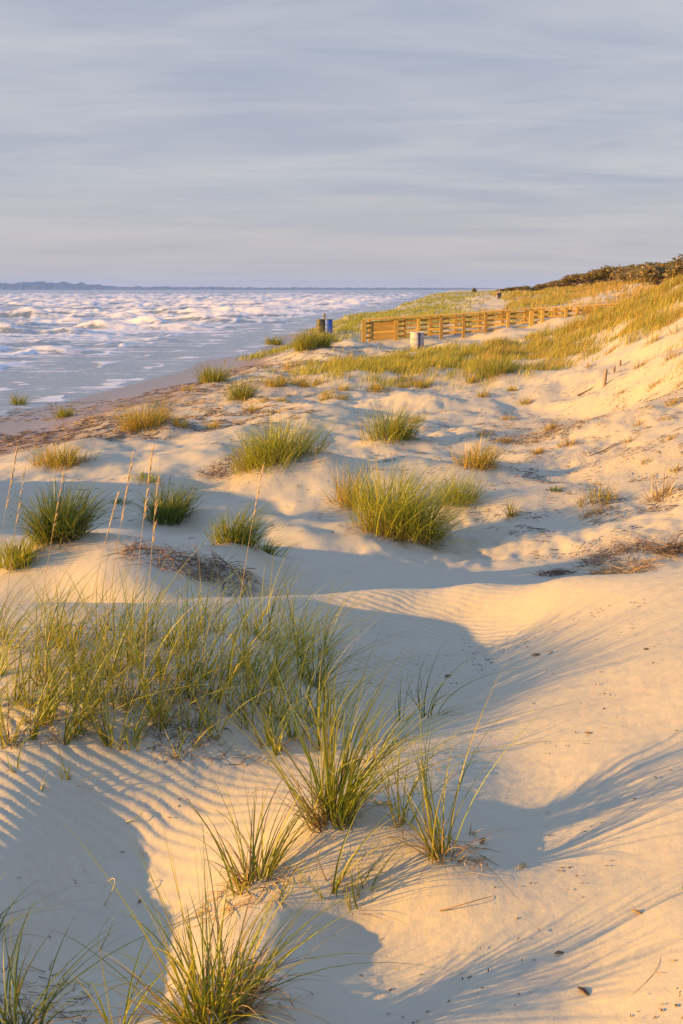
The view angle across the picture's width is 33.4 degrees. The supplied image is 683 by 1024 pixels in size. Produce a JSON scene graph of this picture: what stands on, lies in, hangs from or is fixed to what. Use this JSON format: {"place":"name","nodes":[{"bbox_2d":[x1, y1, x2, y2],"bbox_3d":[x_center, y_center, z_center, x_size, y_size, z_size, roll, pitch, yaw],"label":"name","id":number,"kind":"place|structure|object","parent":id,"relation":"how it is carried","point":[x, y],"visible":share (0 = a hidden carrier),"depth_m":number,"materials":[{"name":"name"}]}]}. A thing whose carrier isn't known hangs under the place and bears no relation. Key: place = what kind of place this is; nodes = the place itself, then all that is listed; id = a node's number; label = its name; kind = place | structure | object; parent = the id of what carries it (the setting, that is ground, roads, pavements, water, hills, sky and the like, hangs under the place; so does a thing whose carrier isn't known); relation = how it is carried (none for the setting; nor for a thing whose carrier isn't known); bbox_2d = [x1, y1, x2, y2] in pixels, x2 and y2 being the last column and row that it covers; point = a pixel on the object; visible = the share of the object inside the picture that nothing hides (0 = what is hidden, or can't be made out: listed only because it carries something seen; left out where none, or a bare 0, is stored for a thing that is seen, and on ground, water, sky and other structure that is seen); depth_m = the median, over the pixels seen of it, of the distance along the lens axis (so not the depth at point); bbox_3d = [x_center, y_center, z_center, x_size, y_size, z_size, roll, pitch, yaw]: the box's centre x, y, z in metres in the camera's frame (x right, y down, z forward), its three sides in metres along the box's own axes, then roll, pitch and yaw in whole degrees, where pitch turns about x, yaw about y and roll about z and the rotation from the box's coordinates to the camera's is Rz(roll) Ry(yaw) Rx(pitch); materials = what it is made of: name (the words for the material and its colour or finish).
{"place":"outdoors","nodes":[
{"label":"outdoors","id":0,"kind":"place"},
{"bbox_2d":[0,290,450,418],"bbox_3d":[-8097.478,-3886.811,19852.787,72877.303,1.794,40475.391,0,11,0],"label":"sea","id":1,"kind":"structure","parent":0,"point":[59,346],"depth_m":114.17,"materials":[{"name":"liquid"}]},
{"bbox_2d":[0,281,498,289],"bbox_3d":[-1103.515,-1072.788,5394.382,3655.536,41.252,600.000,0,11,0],"label":"headland","id":2,"kind":"structure","parent":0,"point":[43,285],"depth_m":5143.20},
{"bbox_2d":[0,280,682,1023],"bbox_3d":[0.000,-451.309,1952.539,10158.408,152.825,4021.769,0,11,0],"label":"sand ground","id":3,"kind":"structure","parent":0,"point":[494,598],"depth_m":5.94,"materials":[{"name":"sand"}]},
{"bbox_2d":[0,529,57,575],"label":"grass clump","id":4,"kind":"object","parent":3,"relation":"on","point":[20,555],"visible":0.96,"depth_m":10.62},
{"bbox_2d":[0,558,87,675],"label":"grass tuft","id":5,"kind":"object","parent":3,"relation":"on","point":[3,646],"visible":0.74,"depth_m":6.52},
{"bbox_2d":[0,530,92,638],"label":"grass tuft","id":6,"kind":"object","parent":3,"relation":"on","point":[13,606],"visible":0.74,"depth_m":7.06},
{"bbox_2d":[1,579,101,686],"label":"grass tuft","id":7,"kind":"object","parent":3,"relation":"on","point":[36,657],"visible":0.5,"depth_m":6.27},
{"bbox_2d":[0,660,102,750],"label":"grass tuft","id":8,"kind":"object","parent":3,"relation":"on","point":[14,739],"visible":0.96,"depth_m":5.64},
{"bbox_2d":[0,557,108,647],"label":"grass tuft","id":9,"kind":"object","parent":3,"relation":"on","point":[60,621],"visible":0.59,"depth_m":6.77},
{"bbox_2d":[2,638,107,742],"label":"grass tuft","id":10,"kind":"object","parent":3,"relation":"on","point":[48,711],"visible":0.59,"depth_m":5.84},
{"bbox_2d":[18,435,103,471],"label":"grass clump","id":11,"kind":"object","parent":3,"relation":"on","point":[60,461],"visible":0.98,"depth_m":20.84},
{"bbox_2d":[0,601,122,709],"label":"grass tuft","id":12,"kind":"object","parent":3,"relation":"on","point":[23,699],"visible":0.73,"depth_m":6.03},
{"bbox_2d":[16,546,115,640],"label":"grass tuft","id":13,"kind":"object","parent":3,"relation":"on","point":[45,633],"visible":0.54,"depth_m":6.95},
{"bbox_2d":[0,623,131,739],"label":"grass tuft","id":14,"kind":"object","parent":3,"relation":"on","point":[37,727],"visible":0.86,"depth_m":5.70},
{"bbox_2d":[0,591,134,721],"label":"grass tuft","id":15,"kind":"object","parent":3,"relation":"on","point":[21,655],"visible":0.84,"depth_m":5.97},
{"bbox_2d":[0,468,141,551],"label":"grass clump","id":16,"kind":"object","parent":3,"relation":"on","point":[71,523],"visible":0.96,"depth_m":10.94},
{"bbox_2d":[0,594,157,724],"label":"grass tuft","id":17,"kind":"object","parent":3,"relation":"on","point":[15,693],"visible":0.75,"depth_m":6.07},
{"bbox_2d":[23,603,142,725],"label":"grass tuft","id":18,"kind":"object","parent":3,"relation":"on","point":[53,715],"visible":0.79,"depth_m":5.89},
{"bbox_2d":[10,594,165,679],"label":"grass tuft","id":19,"kind":"object","parent":3,"relation":"on","point":[57,646],"visible":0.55,"depth_m":6.39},
{"bbox_2d":[27,639,155,757],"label":"grass tuft","id":20,"kind":"object","parent":3,"relation":"on","point":[69,733],"visible":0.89,"depth_m":5.69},
{"bbox_2d":[0,642,183,771],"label":"grass tuft","id":21,"kind":"object","parent":3,"relation":"on","point":[31,696],"visible":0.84,"depth_m":5.70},
{"bbox_2d":[11,591,173,719],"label":"grass tuft","id":22,"kind":"object","parent":3,"relation":"on","point":[63,671],"visible":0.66,"depth_m":5.93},
{"bbox_2d":[4,605,190,750],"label":"grass tuft","id":23,"kind":"object","parent":3,"relation":"on","point":[104,739],"visible":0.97,"depth_m":5.70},
{"bbox_2d":[19,565,188,670],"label":"grass tuft","id":24,"kind":"object","parent":3,"relation":"on","point":[71,631],"visible":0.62,"depth_m":6.39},
{"bbox_2d":[0,888,210,1023],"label":"grass clump","id":25,"kind":"object","parent":3,"relation":"on","point":[14,1018],"visible":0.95,"depth_m":3.76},
{"bbox_2d":[22,566,194,658],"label":"grass tuft","id":26,"kind":"object","parent":3,"relation":"on","point":[89,631],"visible":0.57,"depth_m":6.72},
{"bbox_2d":[9,554,215,701],"bbox_3d":[-1.178,0.659,6.036,1.026,0.903,1.090,-7,13,-31],"label":"grass tuft","id":27,"kind":"object","parent":3,"relation":"on","point":[89,666],"visible":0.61,"depth_m":6.08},
{"bbox_2d":[57,614,178,709],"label":"grass tuft","id":28,"kind":"object","parent":3,"relation":"on","point":[111,698],"visible":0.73,"depth_m":5.98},
{"bbox_2d":[60,639,175,743],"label":"grass tuft","id":29,"kind":"object","parent":3,"relation":"on","point":[95,706],"visible":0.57,"depth_m":5.88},
{"bbox_2d":[39,589,211,719],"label":"grass tuft","id":30,"kind":"object","parent":3,"relation":"on","point":[158,696],"visible":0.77,"depth_m":5.93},
{"bbox_2d":[37,577,240,705],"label":"grass tuft","id":31,"kind":"object","parent":3,"relation":"on","point":[139,686],"visible":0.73,"depth_m":6.04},
{"bbox_2d":[19,565,260,728],"bbox_3d":[-1.097,0.698,6.131,1.103,0.776,0.895,-7,13,-30],"label":"grass tuft","id":32,"kind":"object","parent":3,"relation":"on","point":[85,667],"visible":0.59,"depth_m":6.09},
{"bbox_2d":[28,566,251,701],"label":"grass tuft","id":33,"kind":"object","parent":3,"relation":"on","point":[100,653],"visible":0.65,"depth_m":6.01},
{"bbox_2d":[68,562,214,672],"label":"grass tuft","id":34,"kind":"object","parent":3,"relation":"on","point":[123,628],"visible":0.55,"depth_m":6.49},
{"bbox_2d":[100,390,186,434],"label":"grass clump","id":35,"kind":"object","parent":3,"relation":"on","point":[148,419],"visible":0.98,"depth_m":26.69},
{"bbox_2d":[101,631,185,713],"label":"grass tuft","id":36,"kind":"object","parent":3,"relation":"on","point":[125,707],"visible":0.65,"depth_m":5.98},
{"bbox_2d":[98,671,195,755],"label":"grass tuft","id":37,"kind":"object","parent":3,"relation":"on","point":[138,736],"visible":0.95,"depth_m":5.74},
{"bbox_2d":[96,530,226,585],"bbox_3d":[-1.615,0.466,10.457,1.218,0.469,0.797,0,11,0],"label":"dead brush","id":38,"kind":"object","parent":3,"relation":"on","point":[160,550],"visible":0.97,"depth_m":10.45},
{"bbox_2d":[118,553,218,642],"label":"grass tuft","id":39,"kind":"object","parent":3,"relation":"on","point":[155,633],"visible":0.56,"depth_m":6.91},
{"bbox_2d":[83,573,254,679],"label":"grass tuft","id":40,"kind":"object","parent":3,"relation":"on","point":[128,649],"visible":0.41,"depth_m":6.61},
{"bbox_2d":[106,535,235,688],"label":"grass tuft","id":41,"kind":"object","parent":3,"relation":"on","point":[145,636],"visible":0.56,"depth_m":6.54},
{"bbox_2d":[67,612,278,757],"bbox_3d":[-0.872,0.865,5.906,1.119,0.712,0.797,-4,12,-17],"label":"grass tuft","id":42,"kind":"object","parent":3,"relation":"on","point":[83,719],"visible":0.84,"depth_m":5.76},
{"bbox_2d":[57,544,289,679],"bbox_3d":[-0.913,0.583,6.365,1.388,0.698,0.873,6,13,28],"label":"grass tuft","id":43,"kind":"object","parent":3,"relation":"on","point":[117,657],"visible":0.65,"depth_m":6.32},
{"bbox_2d":[115,469,235,533],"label":"grass clump","id":44,"kind":"object","parent":3,"relation":"on","point":[173,509],"visible":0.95,"depth_m":15.56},
{"bbox_2d":[74,905,291,1023],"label":"grass clump","id":45,"kind":"object","parent":3,"relation":"on","point":[104,1017],"visible":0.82,"depth_m":3.62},
{"bbox_2d":[151,587,227,647],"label":"grass tuft","id":46,"kind":"object","parent":3,"relation":"on","point":[174,636],"visible":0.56,"depth_m":6.78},
{"bbox_2d":[83,619,300,745],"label":"grass tuft","id":47,"kind":"object","parent":3,"relation":"on","point":[161,715],"visible":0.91,"depth_m":5.83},
{"bbox_2d":[0,345,413,453],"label":"beach wrack","id":48,"kind":"object","parent":3,"relation":"on","point":[46,441],"visible":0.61,"depth_m":32.10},
{"bbox_2d":[125,594,294,696],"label":"grass tuft","id":49,"kind":"object","parent":3,"relation":"on","point":[190,676],"visible":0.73,"depth_m":6.14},
{"bbox_2d":[135,584,289,723],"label":"grass tuft","id":50,"kind":"object","parent":3,"relation":"on","point":[186,681],"visible":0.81,"depth_m":6.06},
{"bbox_2d":[190,360,236,382],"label":"grass clump","id":51,"kind":"object","parent":3,"relation":"on","point":[207,377],"visible":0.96,"depth_m":43.68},
{"bbox_2d":[163,680,266,750],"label":"grass tuft","id":52,"kind":"object","parent":3,"relation":"on","point":[181,739],"visible":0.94,"depth_m":5.77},
{"bbox_2d":[166,635,270,743],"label":"grass tuft","id":53,"kind":"object","parent":3,"relation":"on","point":[210,729],"visible":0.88,"depth_m":5.82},
{"bbox_2d":[176,544,266,596],"bbox_3d":[-1.140,0.558,10.610,0.947,0.476,0.755,0,11,0],"label":"dead brush","id":54,"kind":"object","parent":3,"relation":"on","point":[220,566],"visible":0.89,"depth_m":10.62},
{"bbox_2d":[141,636,301,737],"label":"grass tuft","id":55,"kind":"object","parent":3,"relation":"on","point":[199,720],"visible":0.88,"depth_m":5.86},
{"bbox_2d":[197,447,256,478],"bbox_3d":[-1.841,-0.867,19.289,1.277,0.541,0.965,0,11,0],"label":"dead brush","id":56,"kind":"object","parent":3,"relation":"on","point":[214,469],"visible":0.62,"depth_m":19.25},
{"bbox_2d":[168,558,289,647],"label":"grass tuft","id":57,"kind":"object","parent":3,"relation":"on","point":[187,626],"visible":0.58,"depth_m":6.80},
{"bbox_2d":[22,799,450,1023],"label":"grass clump","id":58,"kind":"object","parent":3,"relation":"on","point":[237,1000],"visible":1,"depth_m":3.54,"materials":[{"name":"plant"}]},
{"bbox_2d":[196,627,288,730],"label":"grass tuft","id":59,"kind":"object","parent":3,"relation":"on","point":[245,714],"visible":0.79,"depth_m":5.97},
{"bbox_2d":[142,564,344,706],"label":"grass tuft","id":60,"kind":"object","parent":3,"relation":"on","point":[210,690],"visible":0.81,"depth_m":6.10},
{"bbox_2d":[153,559,339,642],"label":"grass tuft","id":61,"kind":"object","parent":3,"relation":"on","point":[220,630],"visible":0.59,"depth_m":7.34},
{"bbox_2d":[217,373,275,403],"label":"grass clump","id":62,"kind":"object","parent":3,"relation":"on","point":[243,394],"visible":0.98,"depth_m":34.02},
{"bbox_2d":[0,626,498,1023],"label":"ridge litter","id":63,"kind":"object","parent":3,"relation":"on","point":[278,880],"visible":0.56,"depth_m":4.55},
{"bbox_2d":[192,496,309,551],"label":"grass clump","id":64,"kind":"object","parent":3,"relation":"on","point":[239,536],"visible":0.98,"depth_m":11.91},
{"bbox_2d":[208,579,323,684],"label":"grass tuft","id":65,"kind":"object","parent":3,"relation":"on","point":[227,674],"visible":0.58,"depth_m":6.42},
{"bbox_2d":[183,568,351,681],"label":"grass tuft","id":66,"kind":"object","parent":3,"relation":"on","point":[202,666],"visible":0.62,"depth_m":6.33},
{"bbox_2d":[214,657,324,748],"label":"grass tuft","id":67,"kind":"object","parent":3,"relation":"on","point":[267,737],"visible":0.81,"depth_m":5.85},
{"bbox_2d":[211,572,328,740],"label":"grass tuft","id":68,"kind":"object","parent":3,"relation":"on","point":[229,710],"visible":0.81,"depth_m":5.98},
{"bbox_2d":[188,619,357,724],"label":"grass tuft","id":69,"kind":"object","parent":3,"relation":"on","point":[280,681],"visible":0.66,"depth_m":6.10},
{"bbox_2d":[222,540,330,644],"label":"grass tuft","id":70,"kind":"object","parent":3,"relation":"on","point":[269,606],"visible":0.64,"depth_m":7.60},
{"bbox_2d":[225,555,331,639],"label":"grass tuft","id":71,"kind":"object","parent":3,"relation":"on","point":[255,624],"visible":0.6,"depth_m":7.65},
{"bbox_2d":[257,531,305,556],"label":"grass clump","id":72,"kind":"object","parent":3,"relation":"on","point":[269,550],"visible":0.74,"depth_m":13.04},
{"bbox_2d":[253,688,316,762],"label":"grass tuft","id":73,"kind":"object","parent":3,"relation":"on","point":[276,750],"visible":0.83,"depth_m":5.74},
{"bbox_2d":[171,747,400,906],"bbox_3d":[-0.245,1.294,4.546,0.846,0.663,0.811,-6,13,-29],"label":"grass clump","id":74,"kind":"object","parent":3,"relation":"on","point":[254,873],"visible":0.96,"depth_m":4.53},
{"bbox_2d":[203,400,372,477],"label":"grass clump","id":75,"kind":"object","parent":3,"relation":"on","point":[289,450],"visible":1,"depth_m":18.79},
{"bbox_2d":[221,597,355,720],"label":"grass tuft","id":76,"kind":"object","parent":3,"relation":"on","point":[272,668],"visible":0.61,"depth_m":6.24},
{"bbox_2d":[232,582,356,688],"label":"grass tuft","id":77,"kind":"object","parent":3,"relation":"on","point":[255,661],"visible":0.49,"depth_m":6.47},
{"bbox_2d":[201,591,399,704],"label":"grass tuft","id":78,"kind":"object","parent":3,"relation":"on","point":[218,701],"visible":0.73,"depth_m":6.09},
{"bbox_2d":[190,606,420,715],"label":"grass tuft","id":79,"kind":"object","parent":3,"relation":"on","point":[247,676],"visible":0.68,"depth_m":6.32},
{"bbox_2d":[278,325,346,354],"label":"grass clump","id":80,"kind":"object","parent":3,"relation":"on","point":[312,341],"visible":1,"depth_m":56.28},
{"bbox_2d":[248,556,378,681],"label":"grass tuft","id":81,"kind":"object","parent":3,"relation":"on","point":[300,640],"visible":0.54,"depth_m":6.74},
{"bbox_2d":[258,606,385,718],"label":"grass tuft","id":82,"kind":"object","parent":3,"relation":"on","point":[305,710],"visible":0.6,"depth_m":6.33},
{"bbox_2d":[271,569,374,658],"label":"grass tuft","id":83,"kind":"object","parent":3,"relation":"on","point":[298,641],"visible":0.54,"depth_m":7.50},
{"bbox_2d":[233,595,412,725],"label":"grass tuft","id":84,"kind":"object","parent":3,"relation":"on","point":[267,708],"visible":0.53,"depth_m":6.15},
{"bbox_2d":[258,553,391,697],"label":"grass tuft","id":85,"kind":"object","parent":3,"relation":"on","point":[275,683],"visible":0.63,"depth_m":6.70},
{"bbox_2d":[264,576,412,689],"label":"grass tuft","id":86,"kind":"object","parent":3,"relation":"on","point":[307,671],"visible":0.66,"depth_m":7.03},
{"bbox_2d":[266,627,416,740],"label":"grass tuft","id":87,"kind":"object","parent":3,"relation":"on","point":[290,736],"visible":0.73,"depth_m":5.92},
{"bbox_2d":[11,341,682,558],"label":"sand litter","id":88,"kind":"object","parent":3,"relation":"on","point":[529,473],"visible":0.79,"depth_m":18.57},
{"bbox_2d":[17,599,682,1022],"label":"sand specks","id":89,"kind":"object","parent":3,"relation":"on","point":[519,885],"visible":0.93,"depth_m":4.42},
{"bbox_2d":[250,654,453,753],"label":"grass tuft","id":90,"kind":"object","parent":3,"relation":"on","point":[318,724],"visible":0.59,"depth_m":5.76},
{"bbox_2d":[240,616,463,727],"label":"grass tuft","id":91,"kind":"object","parent":3,"relation":"on","point":[323,695],"visible":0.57,"depth_m":6.17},
{"bbox_2d":[313,452,405,510],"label":"grass clump","id":92,"kind":"object","parent":3,"relation":"on","point":[346,490],"visible":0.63,"depth_m":16.62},
{"bbox_2d":[228,597,494,689],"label":"grass tuft","id":93,"kind":"object","parent":3,"relation":"on","point":[333,660],"visible":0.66,"depth_m":6.99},
{"bbox_2d":[315,636,425,733],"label":"grass tuft","id":94,"kind":"object","parent":3,"relation":"on","point":[351,694],"visible":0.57,"depth_m":6.25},
{"bbox_2d":[272,759,499,898],"bbox_3d":[0.206,1.247,4.281,0.959,0.540,0.522,0,11,0],"label":"grass clump","id":95,"kind":"object","parent":3,"relation":"on","point":[338,882],"visible":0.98,"depth_m":4.39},
{"bbox_2d":[327,825,444,924],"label":"grass clump","id":96,"kind":"object","parent":3,"relation":"on","point":[352,892],"visible":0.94,"depth_m":4.38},
{"bbox_2d":[342,394,445,446],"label":"grass clump","id":97,"kind":"object","parent":3,"relation":"on","point":[395,430],"visible":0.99,"depth_m":23.05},
{"bbox_2d":[224,286,576,361],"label":"dune grass","id":98,"kind":"structure","parent":3,"relation":"on","point":[414,310],"depth_m":96.77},
{"bbox_2d":[294,446,528,557],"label":"grass clump","id":99,"kind":"object","parent":3,"relation":"on","point":[398,519],"visible":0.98,"depth_m":14.49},
{"bbox_2d":[339,711,483,846],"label":"grass clump","id":100,"kind":"object","parent":3,"relation":"on","point":[403,809],"visible":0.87,"depth_m":4.61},
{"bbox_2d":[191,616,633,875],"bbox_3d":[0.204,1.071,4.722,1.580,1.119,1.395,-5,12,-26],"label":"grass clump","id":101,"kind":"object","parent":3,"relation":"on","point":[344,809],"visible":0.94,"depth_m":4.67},
{"bbox_2d":[326,680,560,914],"bbox_3d":[0.391,1.030,4.452,0.908,0.870,1.194,0,11,0],"label":"grass clump","id":102,"kind":"object","parent":3,"relation":"on","point":[435,844],"visible":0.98,"depth_m":4.46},
{"bbox_2d":[425,465,502,509],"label":"grass clump","id":103,"kind":"object","parent":3,"relation":"on","point":[471,496],"visible":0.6,"depth_m":16.52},
{"bbox_2d":[406,645,523,717],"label":"grass clump","id":104,"kind":"object","parent":3,"relation":"on","point":[432,706],"visible":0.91,"depth_m":6.47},
{"bbox_2d":[442,429,525,470],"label":"grass clump","id":105,"kind":"object","parent":3,"relation":"on","point":[480,460],"visible":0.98,"depth_m":18.31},
{"bbox_2d":[362,303,617,342],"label":"wooden fence","id":106,"kind":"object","parent":3,"relation":"on","point":[384,330],"visible":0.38,"depth_m":59.93,"materials":[{"name":"brown wood"}]},
{"bbox_2d":[470,349,527,380],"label":"grass clump","id":107,"kind":"object","parent":3,"relation":"on","point":[505,368],"visible":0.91,"depth_m":37.01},
{"bbox_2d":[473,273,682,381],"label":"hill grass","id":108,"kind":"structure","parent":3,"relation":"on","point":[593,290],"depth_m":49.95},
{"bbox_2d":[576,475,623,506],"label":"grass clump","id":109,"kind":"object","parent":3,"relation":"on","point":[608,499],"visible":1,"depth_m":15.79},
{"bbox_2d":[573,535,663,567],"bbox_3d":[3.094,0.443,12.768,1.050,0.337,0.726,0,11,0],"label":"dead brush","id":110,"kind":"object","parent":3,"relation":"on","point":[624,549],"visible":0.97,"depth_m":12.80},
{"bbox_2d":[575,549,674,575],"bbox_3d":[3.033,0.563,12.195,1.126,0.299,0.780,0,11,0],"label":"dead brush","id":111,"kind":"object","parent":3,"relation":"on","point":[612,570],"visible":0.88,"depth_m":12.20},
{"bbox_2d":[635,263,670,284],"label":"shrub","id":112,"kind":"object","parent":3,"relation":"on","point":[652,273],"visible":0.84,"depth_m":62.27,"materials":[{"name":"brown plant"}]},
{"bbox_2d":[626,466,682,503],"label":"grass clump","id":113,"kind":"object","parent":3,"relation":"on","point":[665,489],"visible":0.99,"depth_m":15.37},
{"bbox_2d":[639,528,682,558],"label":"dead brush","id":114,"kind":"object","parent":3,"relation":"on","point":[671,547],"visible":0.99,"depth_m":12.49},
{"bbox_2d":[0,0,682,288],"label":"sky","id":115,"kind":"structure","parent":0,"point":[503,144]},
{"bbox_2d":[244,275,682,391],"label":"beach grass","id":116,"kind":"structure","parent":0,"point":[443,357],"depth_m":43.30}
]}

